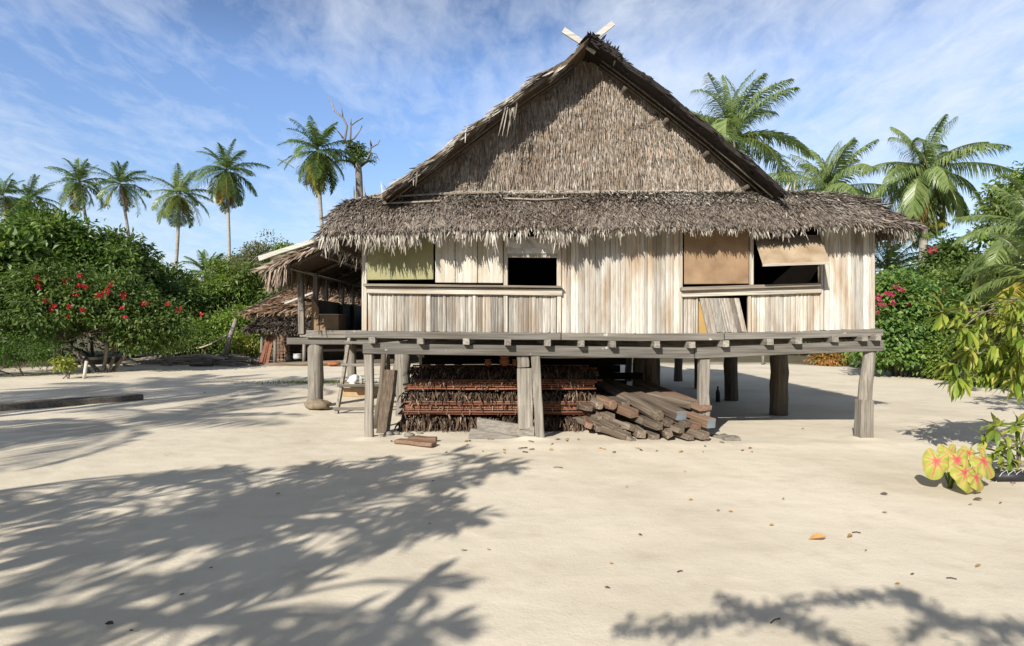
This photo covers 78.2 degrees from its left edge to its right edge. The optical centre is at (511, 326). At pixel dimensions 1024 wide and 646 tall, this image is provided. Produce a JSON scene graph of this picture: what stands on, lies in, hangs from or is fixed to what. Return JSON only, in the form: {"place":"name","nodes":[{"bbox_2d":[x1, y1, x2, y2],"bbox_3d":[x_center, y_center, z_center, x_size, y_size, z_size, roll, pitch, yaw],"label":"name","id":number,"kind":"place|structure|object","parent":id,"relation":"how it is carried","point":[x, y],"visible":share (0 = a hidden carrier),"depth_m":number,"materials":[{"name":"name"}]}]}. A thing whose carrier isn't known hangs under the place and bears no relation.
{"place":"outdoors","nodes":[
{"label":"outdoors","id":0,"kind":"place"},
{"bbox_2d":[234,379,376,385],"bbox_3d":[-5.601,1.560,17.884,4.757,0.100,2.155,0,0,0],"label":"grass patch","id":1,"kind":"object","parent":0,"point":[304,382],"visible":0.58,"depth_m":17.82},
{"bbox_2d":[311,297,345,329],"bbox_3d":[-3.740,-0.229,13.300,0.560,0.743,1.400,0,0,0],"label":"wooden settle","id":2,"kind":"object","parent":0,"point":[323,317],"visible":0.74,"depth_m":12.64,"materials":[{"name":"wood"}]},
{"bbox_2d":[0,330,1023,645],"bbox_3d":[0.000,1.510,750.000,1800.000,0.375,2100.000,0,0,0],"label":"sand ground","id":3,"kind":"structure","parent":0,"point":[138,516],"depth_m":5.14,"materials":[{"name":"sand"}]},
{"bbox_2d":[0,173,42,226],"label":"coconut palm","id":4,"kind":"object","parent":3,"relation":"on","point":[8,203],"visible":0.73,"depth_m":59.92,"materials":[{"name":"green plant"}]},
{"bbox_2d":[4,174,63,215],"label":"coconut palm","id":5,"kind":"object","parent":3,"relation":"on","point":[32,194],"visible":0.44,"depth_m":65.93,"materials":[{"name":"green plant"}]},
{"bbox_2d":[0,224,77,367],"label":"broadleaf tree","id":6,"kind":"object","parent":3,"relation":"on","point":[16,247],"visible":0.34,"depth_m":23.86,"materials":[{"name":"green plant"}]},
{"bbox_2d":[0,330,83,375],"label":"weedy shrub","id":7,"kind":"object","parent":3,"relation":"on","point":[39,348],"visible":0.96,"depth_m":20.29,"materials":[{"name":"green plant"}]},
{"bbox_2d":[47,352,83,378],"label":"variegated shrub","id":8,"kind":"object","parent":3,"relation":"on","point":[62,365],"visible":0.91,"depth_m":19.17,"materials":[{"name":"yellow plant"}]},
{"bbox_2d":[0,394,132,403],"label":"long timber","id":9,"kind":"object","parent":3,"relation":"on","point":[54,399],"visible":0.33,"depth_m":13.07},
{"bbox_2d":[0,394,143,410],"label":"long timber","id":10,"kind":"object","parent":3,"relation":"on","point":[57,403],"visible":1,"depth_m":12.63,"materials":[{"name":"wood"}]},
{"bbox_2d":[0,196,145,359],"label":"broadleaf tree","id":11,"kind":"object","parent":3,"relation":"on","point":[61,234],"visible":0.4,"depth_m":27.14,"materials":[{"name":"green plant"}]},
{"bbox_2d":[44,158,111,225],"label":"coconut palm","id":12,"kind":"object","parent":3,"relation":"on","point":[78,174],"visible":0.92,"depth_m":57.62,"materials":[{"name":"green plant"}]},
{"bbox_2d":[0,257,207,372],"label":"flowering bush","id":13,"kind":"object","parent":3,"relation":"on","point":[50,302],"visible":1,"depth_m":21.12,"materials":[{"name":"green plant"}]},
{"bbox_2d":[13,279,195,356],"bbox_3d":[-21.782,-0.991,32.472,10.596,5.829,8.301,0,0,0],"label":"scrub bush","id":14,"kind":"object","parent":3,"relation":"on","point":[91,342],"visible":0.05,"depth_m":32.86,"materials":[{"name":"green plant"}]},
{"bbox_2d":[83,161,151,234],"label":"coconut palm","id":15,"kind":"object","parent":3,"relation":"on","point":[124,189],"visible":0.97,"depth_m":57.85,"materials":[{"name":"green plant"}]},
{"bbox_2d":[83,223,187,357],"bbox_3d":[-18.171,-1.569,29.635,4.700,6.569,4.718,0,0,0],"label":"broadleaf tree","id":16,"kind":"object","parent":3,"relation":"on","point":[152,264],"visible":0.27,"depth_m":29.34,"materials":[{"name":"green plant"}]},
{"bbox_2d":[135,163,213,268],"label":"coconut palm","id":17,"kind":"object","parent":3,"relation":"on","point":[172,203],"visible":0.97,"depth_m":51.70,"materials":[{"name":"green plant"}]},
{"bbox_2d":[154,250,203,354],"bbox_3d":[-19.526,-1.329,34.865,5.622,6.120,5.888,0,0,0],"label":"scrub bush","id":18,"kind":"object","parent":3,"relation":"on","point":[175,272],"visible":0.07,"depth_m":34.83,"materials":[{"name":"green plant"}]},
{"bbox_2d":[137,276,232,354],"bbox_3d":[-15.880,-0.385,31.106,5.122,4.242,4.956,0,0,-38],"label":"scrub bush","id":19,"kind":"object","parent":3,"relation":"on","point":[185,295],"visible":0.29,"depth_m":30.31,"materials":[{"name":"green plant"}]},
{"bbox_2d":[145,315,235,357],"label":"scrub bush","id":20,"kind":"object","parent":3,"relation":"on","point":[212,349],"visible":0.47,"depth_m":27.77,"materials":[{"name":"green plant"}]},
{"bbox_2d":[121,352,281,366],"bbox_3d":[-13.601,1.422,26.846,7.900,0.702,5.081,0,0,0],"label":"brush heap","id":21,"kind":"object","parent":3,"relation":"on","point":[235,360],"visible":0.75,"depth_m":25.32,"materials":[{"name":"brown plant"}]},
{"bbox_2d":[189,359,213,366],"bbox_3d":[-12.378,1.456,25.109,0.946,0.310,0.309,0,0,0],"label":"driftwood log","id":22,"kind":"object","parent":3,"relation":"on","point":[208,363],"visible":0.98,"depth_m":24.99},
{"bbox_2d":[180,249,223,280],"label":"coconut palm","id":23,"kind":"object","parent":3,"relation":"on","point":[202,261],"visible":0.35,"depth_m":43.61,"materials":[{"name":"green plant"}]},
{"bbox_2d":[179,255,269,334],"bbox_3d":[-14.892,-1.021,32.843,5.457,5.516,5.283,0,0,-21],"label":"scrub bush","id":24,"kind":"object","parent":3,"relation":"on","point":[213,283],"visible":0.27,"depth_m":31.82,"materials":[{"name":"green plant"}]},
{"bbox_2d":[183,139,270,259],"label":"coconut palm","id":25,"kind":"object","parent":3,"relation":"on","point":[228,190],"visible":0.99,"depth_m":51.70,"materials":[{"name":"green plant"}]},
{"bbox_2d":[220,318,237,359],"bbox_3d":[-11.762,0.690,26.122,0.776,2.080,0.297,0,0,0],"label":"leaning post","id":26,"kind":"object","parent":3,"relation":"on","point":[226,351],"visible":0.55,"depth_m":26.05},
{"bbox_2d":[195,301,279,357],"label":"scrub bush","id":27,"kind":"object","parent":3,"relation":"on","point":[224,321],"visible":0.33,"depth_m":28.68,"materials":[{"name":"green plant"}]},
{"bbox_2d":[231,331,259,357],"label":"yellow shrub","id":28,"kind":"object","parent":3,"relation":"on","point":[246,346],"visible":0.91,"depth_m":26.57,"materials":[{"name":"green plant"}]},
{"bbox_2d":[204,240,298,310],"bbox_3d":[-13.437,-1.509,32.947,5.111,6.431,1.976,0,0,-39],"label":"vine tree","id":29,"kind":"object","parent":3,"relation":"on","point":[213,264],"visible":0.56,"depth_m":32.12,"materials":[{"name":"green plant"}]},
{"bbox_2d":[228,229,297,353],"bbox_3d":[-13.689,-1.889,35.986,5.572,7.228,5.812,0,0,0],"label":"scrub bush","id":30,"kind":"object","parent":3,"relation":"on","point":[253,251],"visible":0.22,"depth_m":34.94,"materials":[{"name":"green plant"}]},
{"bbox_2d":[251,246,294,334],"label":"scrub bush","id":31,"kind":"object","parent":3,"relation":"on","point":[269,293],"visible":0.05,"depth_m":30.21,"materials":[{"name":"green plant"}]},
{"bbox_2d":[304,398,330,408],"bbox_3d":[-3.740,1.481,12.105,0.532,0.201,0.327,0,0,0],"label":"stone","id":32,"kind":"object","parent":3,"relation":"on","point":[316,403],"visible":1,"depth_m":12.02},
{"bbox_2d":[276,115,362,228],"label":"coconut palm","id":33,"kind":"object","parent":3,"relation":"on","point":[318,166],"visible":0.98,"depth_m":43.48,"materials":[{"name":"green plant"}]},
{"bbox_2d":[234,285,418,365],"bbox_3d":[-6.542,-0.415,27.141,9.914,4.185,4.732,0,0,0],"label":"thatched hut","id":34,"kind":"object","parent":3,"relation":"on","point":[276,315],"visible":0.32,"depth_m":26.34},
{"bbox_2d":[278,97,379,196],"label":"dead tree","id":35,"kind":"object","parent":3,"relation":"on","point":[358,151],"visible":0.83,"depth_m":45.75,"materials":[{"name":"wood"}]},
{"bbox_2d":[338,382,364,396],"bbox_3d":[-3.566,1.444,14.410,0.671,0.312,0.621,0,0,3],"label":"cardboard box","id":36,"kind":"object","parent":3,"relation":"on","point":[353,391],"visible":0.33,"depth_m":14.29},
{"bbox_2d":[333,338,388,413],"bbox_3d":[-2.821,0.895,11.935,0.943,1.508,0.741,0,0,0],"label":"wooden ladder","id":37,"kind":"object","parent":3,"relation":"on","point":[342,385],"visible":0.56,"depth_m":11.86,"materials":[{"name":"wood"}]},
{"bbox_2d":[374,354,385,428],"bbox_3d":[-2.110,1.018,9.986,0.240,1.290,0.100,0,0,-31],"label":"leaning pole","id":38,"kind":"object","parent":3,"relation":"on","point":[382,368],"visible":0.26,"depth_m":9.96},
{"bbox_2d":[376,369,397,432],"bbox_3d":[-1.905,1.196,9.576,0.199,1.082,0.357,0,0,20],"label":"leaning board","id":39,"kind":"object","parent":3,"relation":"on","point":[387,399],"visible":0.74,"depth_m":9.58,"materials":[{"name":"wood"}]},
{"bbox_2d":[394,438,436,446],"bbox_3d":[-1.293,1.551,8.426,0.594,0.063,0.160,0,0,25],"label":"plank offcut","id":40,"kind":"object","parent":3,"relation":"on","point":[416,442],"visible":1,"depth_m":8.36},
{"bbox_2d":[468,428,517,438],"bbox_3d":[-0.162,1.555,8.955,0.940,0.165,0.168,0,0,14],"label":"leaning board","id":41,"kind":"object","parent":3,"relation":"on","point":[478,434],"visible":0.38,"depth_m":9.02,"materials":[{"name":"grey wood"}]},
{"bbox_2d":[397,422,590,432],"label":"thatch panel","id":42,"kind":"object","parent":3,"relation":"on","point":[513,422],"visible":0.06,"depth_m":9.73,"materials":[{"name":"brown plant"}]},
{"bbox_2d":[394,419,588,431],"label":"thatch panel","id":43,"kind":"object","parent":42,"relation":"on","point":[473,427],"visible":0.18,"depth_m":9.71,"materials":[{"name":"brown plant"}]},
{"bbox_2d":[397,416,587,432],"bbox_3d":[-0.271,1.635,9.762,2.995,0.395,0.682,0,0,0],"label":"thatch panel","id":44,"kind":"object","parent":43,"relation":"on","point":[453,423],"visible":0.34,"depth_m":9.67,"materials":[{"name":"brown plant"}]},
{"bbox_2d":[401,414,583,433],"bbox_3d":[-0.265,1.600,9.735,3.056,0.420,0.711,0,0,0],"label":"thatch panel","id":45,"kind":"object","parent":44,"relation":"on","point":[506,420],"visible":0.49,"depth_m":9.69,"materials":[{"name":"brown plant"}]},
{"bbox_2d":[399,410,585,431],"bbox_3d":[-0.266,1.542,9.795,2.925,0.395,0.658,0,0,0],"label":"thatch panel","id":46,"kind":"object","parent":45,"relation":"on","point":[457,420],"visible":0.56,"depth_m":9.72,"materials":[{"name":"brown plant"}]},
{"bbox_2d":[398,408,585,417],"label":"thatch panel","id":47,"kind":"object","parent":46,"relation":"on","point":[448,414],"visible":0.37,"depth_m":9.64,"materials":[{"name":"brown plant"}]},
{"bbox_2d":[401,408,591,415],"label":"thatch panel","id":48,"kind":"object","parent":47,"relation":"on","point":[490,411],"visible":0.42,"depth_m":9.61,"materials":[{"name":"brown plant"}]},
{"bbox_2d":[405,408,603,414],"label":"thatch panel","id":49,"kind":"object","parent":48,"relation":"on","point":[457,409],"visible":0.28,"depth_m":9.65,"materials":[{"name":"brown plant"}]},
{"bbox_2d":[399,396,589,410],"bbox_3d":[-0.219,1.216,9.782,2.992,0.224,0.581,0,0,0],"label":"thatch panel","id":50,"kind":"object","parent":49,"relation":"on","point":[553,400],"visible":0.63,"depth_m":9.64,"materials":[{"name":"brown plant"}]},
{"bbox_2d":[397,393,600,408],"bbox_3d":[-0.172,1.160,9.770,3.196,0.204,0.632,0,0,0],"label":"thatch panel","id":51,"kind":"object","parent":50,"relation":"on","point":[476,398],"visible":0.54,"depth_m":9.72,"materials":[{"name":"brown plant"}]},
{"bbox_2d":[398,390,591,406],"bbox_3d":[-0.252,1.121,9.738,3.002,0.220,0.638,0,0,0],"label":"thatch panel","id":52,"kind":"object","parent":51,"relation":"on","point":[462,394],"visible":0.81,"depth_m":9.69,"materials":[{"name":"brown plant"}]},
{"bbox_2d":[406,387,598,399],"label":"thatch panel","id":53,"kind":"object","parent":52,"relation":"on","point":[505,392],"visible":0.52,"depth_m":9.84,"materials":[{"name":"brown plant"}]},
{"bbox_2d":[404,385,595,391],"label":"thatch panel","id":54,"kind":"object","parent":53,"relation":"on","point":[515,388],"visible":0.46,"depth_m":9.72,"materials":[{"name":"brown plant"}]},
{"bbox_2d":[407,383,592,392],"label":"thatch panel","id":55,"kind":"object","parent":54,"relation":"on","point":[430,386],"visible":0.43,"depth_m":9.72,"materials":[{"name":"brown plant"}]},
{"bbox_2d":[403,379,594,388],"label":"thatch panel","id":56,"kind":"object","parent":55,"relation":"on","point":[481,384],"visible":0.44,"depth_m":9.73,"materials":[{"name":"brown plant"}]},
{"bbox_2d":[413,381,596,386],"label":"thatch panel","id":57,"kind":"object","parent":56,"relation":"on","point":[466,382],"visible":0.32,"depth_m":9.73,"materials":[{"name":"brown plant"}]},
{"bbox_2d":[411,375,600,390],"bbox_3d":[-0.103,0.894,9.842,2.945,0.230,0.627,0,0,0],"label":"thatch panel","id":58,"kind":"object","parent":57,"relation":"on","point":[495,383],"visible":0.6,"depth_m":9.71,"materials":[{"name":"brown plant"}]},
{"bbox_2d":[413,373,590,386],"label":"thatch panel","id":59,"kind":"object","parent":58,"relation":"on","point":[510,377],"visible":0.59,"depth_m":9.74,"materials":[{"name":"brown plant"}]},
{"bbox_2d":[409,371,597,385],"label":"thatch panel","id":60,"kind":"object","parent":59,"relation":"on","point":[555,377],"visible":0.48,"depth_m":9.77,"materials":[{"name":"brown plant"}]},
{"bbox_2d":[403,369,598,382],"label":"thatch panel","id":61,"kind":"object","parent":60,"relation":"on","point":[506,377],"visible":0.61,"depth_m":9.78,"materials":[{"name":"brown plant"}]},
{"bbox_2d":[407,367,598,382],"bbox_3d":[-0.142,0.766,9.877,3.022,0.236,0.590,0,0,0],"label":"thatch panel","id":62,"kind":"object","parent":61,"relation":"on","point":[507,369],"visible":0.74,"depth_m":9.80,"materials":[{"name":"brown plant"}]},
{"bbox_2d":[406,364,591,377],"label":"thatch panel","id":63,"kind":"object","parent":62,"relation":"on","point":[556,368],"visible":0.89,"depth_m":9.88,"materials":[{"name":"brown plant"}]},
{"bbox_2d":[415,377,602,385],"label":"thatch panel","id":64,"kind":"object","parent":58,"relation":"on","point":[513,379],"visible":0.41,"depth_m":9.70,"materials":[{"name":"brown plant"}]},
{"bbox_2d":[399,403,594,408],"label":"thatch panel","id":65,"kind":"object","parent":49,"relation":"on","point":[488,407],"visible":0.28,"depth_m":9.66,"materials":[{"name":"brown plant"}]},
{"bbox_2d":[403,403,576,410],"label":"thatch panel","id":66,"kind":"object","parent":65,"relation":"on","point":[442,406],"visible":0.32,"depth_m":9.66,"materials":[{"name":"brown plant"}]},
{"bbox_2d":[408,398,590,408],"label":"thatch panel","id":67,"kind":"object","parent":66,"relation":"on","point":[569,404],"visible":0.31,"depth_m":9.61,"materials":[{"name":"brown plant"}]},
{"bbox_2d":[401,395,589,406],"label":"thatch panel","id":68,"kind":"object","parent":67,"relation":"on","point":[474,401],"visible":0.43,"depth_m":9.63,"materials":[{"name":"brown plant"}]},
{"bbox_2d":[573,392,617,409],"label":"timber beam","id":69,"kind":"structure","parent":65,"relation":"on","point":[609,403],"depth_m":9.38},
{"bbox_2d":[590,391,637,417],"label":"timber beam","id":70,"kind":"structure","parent":69,"relation":"on","point":[629,412],"depth_m":9.19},
{"bbox_2d":[477,417,533,436],"bbox_3d":[-0.101,1.457,9.072,0.888,0.249,0.082,0,0,18],"label":"leaning board","id":71,"kind":"object","parent":3,"relation":"on","point":[501,427],"visible":0.98,"depth_m":9.07,"materials":[{"name":"grey wood"}]},
{"bbox_2d":[422,355,642,416],"bbox_3d":[0.358,0.997,11.054,3.882,1.183,0.150,0,0,0],"label":"board stack","id":72,"kind":"object","parent":3,"relation":"on","point":[608,367],"visible":0.18,"depth_m":11.06,"materials":[{"name":"wood"}]},
{"bbox_2d":[250,20,934,437],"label":"thatched house","id":73,"kind":"structure","parent":3,"relation":"on","point":[680,232],"depth_m":8.96,"materials":[{"name":"brown wood"}]},
{"bbox_2d":[372,191,498,197],"bbox_3d":[-1.067,-1.844,8.812,1.757,0.114,0.042,0,0,-2],"label":"roof pole","id":74,"kind":"object","parent":73,"relation":"on","point":[450,193],"visible":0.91,"depth_m":8.81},
{"bbox_2d":[515,191,589,194],"bbox_3d":[0.568,-1.874,8.826,1.052,0.050,0.034,0,0,1],"label":"roof pole","id":75,"kind":"object","parent":73,"relation":"on","point":[554,193],"visible":1,"depth_m":8.82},
{"bbox_2d":[567,415,630,439],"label":"timber beam","id":76,"kind":"structure","parent":3,"relation":"on","point":[620,433],"depth_m":9.05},
{"bbox_2d":[578,410,619,430],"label":"timber beam","id":77,"kind":"structure","parent":76,"relation":"on","point":[611,424],"depth_m":9.20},
{"bbox_2d":[569,398,614,420],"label":"timber beam","id":78,"kind":"structure","parent":77,"relation":"on","point":[607,415],"depth_m":9.33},
{"bbox_2d":[626,427,658,439],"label":"timber beam","id":79,"kind":"structure","parent":3,"relation":"on","point":[651,435],"depth_m":8.90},
{"bbox_2d":[615,414,645,437],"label":"timber beam","id":80,"kind":"structure","parent":79,"relation":"on","point":[639,432],"depth_m":9.03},
{"bbox_2d":[605,409,662,429],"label":"timber beam","id":81,"kind":"structure","parent":80,"relation":"on","point":[653,424],"depth_m":8.87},
{"bbox_2d":[604,408,647,424],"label":"timber beam","id":82,"kind":"structure","parent":81,"relation":"on","point":[639,419],"depth_m":9.16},
{"bbox_2d":[595,390,629,405],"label":"timber beam","id":83,"kind":"structure","parent":82,"relation":"on","point":[621,401],"depth_m":9.71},
{"bbox_2d":[599,381,663,420],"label":"timber beam","id":84,"kind":"structure","parent":81,"relation":"on","point":[648,410],"depth_m":9.42,"materials":[{"name":"wood"}]},
{"bbox_2d":[597,382,695,408],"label":"timber beam","id":85,"kind":"structure","parent":84,"relation":"on","point":[679,401],"depth_m":9.40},
{"bbox_2d":[684,428,708,439],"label":"timber beam","id":86,"kind":"structure","parent":3,"relation":"on","point":[701,434],"depth_m":8.66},
{"bbox_2d":[687,421,700,429],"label":"timber beam","id":87,"kind":"structure","parent":86,"relation":"on","point":[695,426],"depth_m":8.77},
{"bbox_2d":[664,415,690,427],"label":"timber beam","id":88,"kind":"structure","parent":87,"relation":"on","point":[685,423],"depth_m":8.78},
{"bbox_2d":[603,377,686,420],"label":"timber beam","id":89,"kind":"structure","parent":88,"relation":"on","point":[672,411],"depth_m":9.30,"materials":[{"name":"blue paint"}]},
{"bbox_2d":[678,406,715,428],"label":"timber beam","id":90,"kind":"structure","parent":86,"relation":"on","point":[706,421],"depth_m":8.82,"materials":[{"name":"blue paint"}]},
{"bbox_2d":[634,379,711,410],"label":"timber beam","id":91,"kind":"structure","parent":90,"relation":"on","point":[645,384],"depth_m":9.91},
{"bbox_2d":[688,70,815,189],"bbox_3d":[12.566,-6.425,36.230,8.680,16.546,8.975,0,0,0],"label":"coconut palm","id":92,"kind":"object","parent":3,"relation":"on","point":[729,122],"visible":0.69,"depth_m":34.93,"materials":[{"name":"green plant"}]},
{"bbox_2d":[804,353,848,366],"bbox_3d":[12.812,1.210,25.597,1.516,1.051,1.454,0,0,-32],"label":"croton","id":93,"kind":"object","parent":3,"relation":"on","point":[828,359],"visible":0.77,"depth_m":25.27,"materials":[{"name":"orange plant"}]},
{"bbox_2d":[769,137,902,241],"bbox_3d":[16.186,-3.984,33.130,7.269,11.654,6.981,0,0,-39],"label":"coconut palm","id":94,"kind":"object","parent":3,"relation":"on","point":[828,180],"visible":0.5,"depth_m":32.11,"materials":[{"name":"green plant"}]},
{"bbox_2d":[875,231,946,276],"bbox_3d":[20.204,-1.910,33.701,6.118,7.520,5.579,0,0,-11],"label":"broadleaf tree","id":95,"kind":"object","parent":3,"relation":"on","point":[888,261],"visible":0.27,"depth_m":33.39,"materials":[{"name":"green plant"}]},
{"bbox_2d":[844,259,985,375],"bbox_3d":[13.303,-0.225,20.820,6.264,3.931,3.532,0,0,-35],"label":"bougainvillea","id":96,"kind":"object","parent":3,"relation":"on","point":[900,316],"visible":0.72,"depth_m":19.64,"materials":[{"name":"green plant"}]},
{"bbox_2d":[859,114,1016,271],"bbox_3d":[19.891,-4.101,29.718,6.238,11.808,6.368,0,0,-42],"label":"coconut palm","id":97,"kind":"object","parent":3,"relation":"on","point":[926,197],"visible":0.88,"depth_m":29.30,"materials":[{"name":"green plant"}]},
{"bbox_2d":[911,229,985,296],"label":"hibiscus shrub","id":98,"kind":"object","parent":3,"relation":"on","point":[940,253],"visible":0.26,"depth_m":24.66,"materials":[{"name":"green plant"}]},
{"bbox_2d":[910,318,993,379],"bbox_3d":[13.886,0.748,19.024,3.523,1.987,3.118,0,0,0],"label":"scrub bush","id":99,"kind":"object","parent":3,"relation":"on","point":[940,355],"visible":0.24,"depth_m":18.86,"materials":[{"name":"green plant"}]},
{"bbox_2d":[920,251,995,329],"bbox_3d":[17.136,-0.548,22.981,4.489,4.562,4.513,0,0,0],"label":"scrub bush","id":100,"kind":"object","parent":3,"relation":"on","point":[953,275],"visible":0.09,"depth_m":22.87,"materials":[{"name":"green plant"}]},
{"bbox_2d":[922,442,994,492],"bbox_3d":[4.503,1.412,6.266,0.947,0.451,0.437,0,0,-37],"label":"caladium","id":101,"kind":"object","parent":3,"relation":"on","point":[964,475],"visible":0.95,"depth_m":6.12,"materials":[{"name":"yellow plant"}]},
{"bbox_2d":[918,270,1023,405],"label":"mango tree","id":102,"kind":"object","parent":3,"relation":"on","point":[1003,352],"visible":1,"depth_m":7.23,"materials":[{"name":"green plant"}]},
{"bbox_2d":[939,342,1023,387],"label":"scrub bush","id":103,"kind":"object","parent":3,"relation":"on","point":[998,385],"visible":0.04,"depth_m":16.71,"materials":[{"name":"green plant"}]},
{"bbox_2d":[951,174,1023,299],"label":"coconut palm","id":104,"kind":"object","parent":3,"relation":"on","point":[1015,227],"visible":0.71,"depth_m":16.25,"materials":[{"name":"green plant"}]},
{"bbox_2d":[959,232,1023,319],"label":"coconut palm","id":105,"kind":"object","parent":3,"relation":"on","point":[1018,249],"visible":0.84,"depth_m":13.71,"materials":[{"name":"green plant"}]},
{"bbox_2d":[960,225,1023,331],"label":"scrub bush","id":106,"kind":"object","parent":3,"relation":"on","point":[979,295],"visible":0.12,"depth_m":20.92,"materials":[{"name":"green plant"}]},
{"bbox_2d":[964,161,1023,249],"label":"broadleaf tree","id":107,"kind":"object","parent":3,"relation":"on","point":[991,200],"visible":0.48,"depth_m":23.96,"materials":[{"name":"green plant"}]},
{"bbox_2d":[970,411,1023,470],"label":"mango seedling","id":108,"kind":"object","parent":3,"relation":"on","point":[1011,459],"visible":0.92,"depth_m":6.77,"materials":[{"name":"green plant"}]},
{"bbox_2d":[991,470,1023,481],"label":"bed edging","id":109,"kind":"object","parent":3,"relation":"on","point":[1010,477],"visible":0.73,"depth_m":6.45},
{"bbox_2d":[0,0,1023,302],"label":"sky","id":110,"kind":"structure","parent":0,"point":[149,85],"materials":[{"name":"blue"}]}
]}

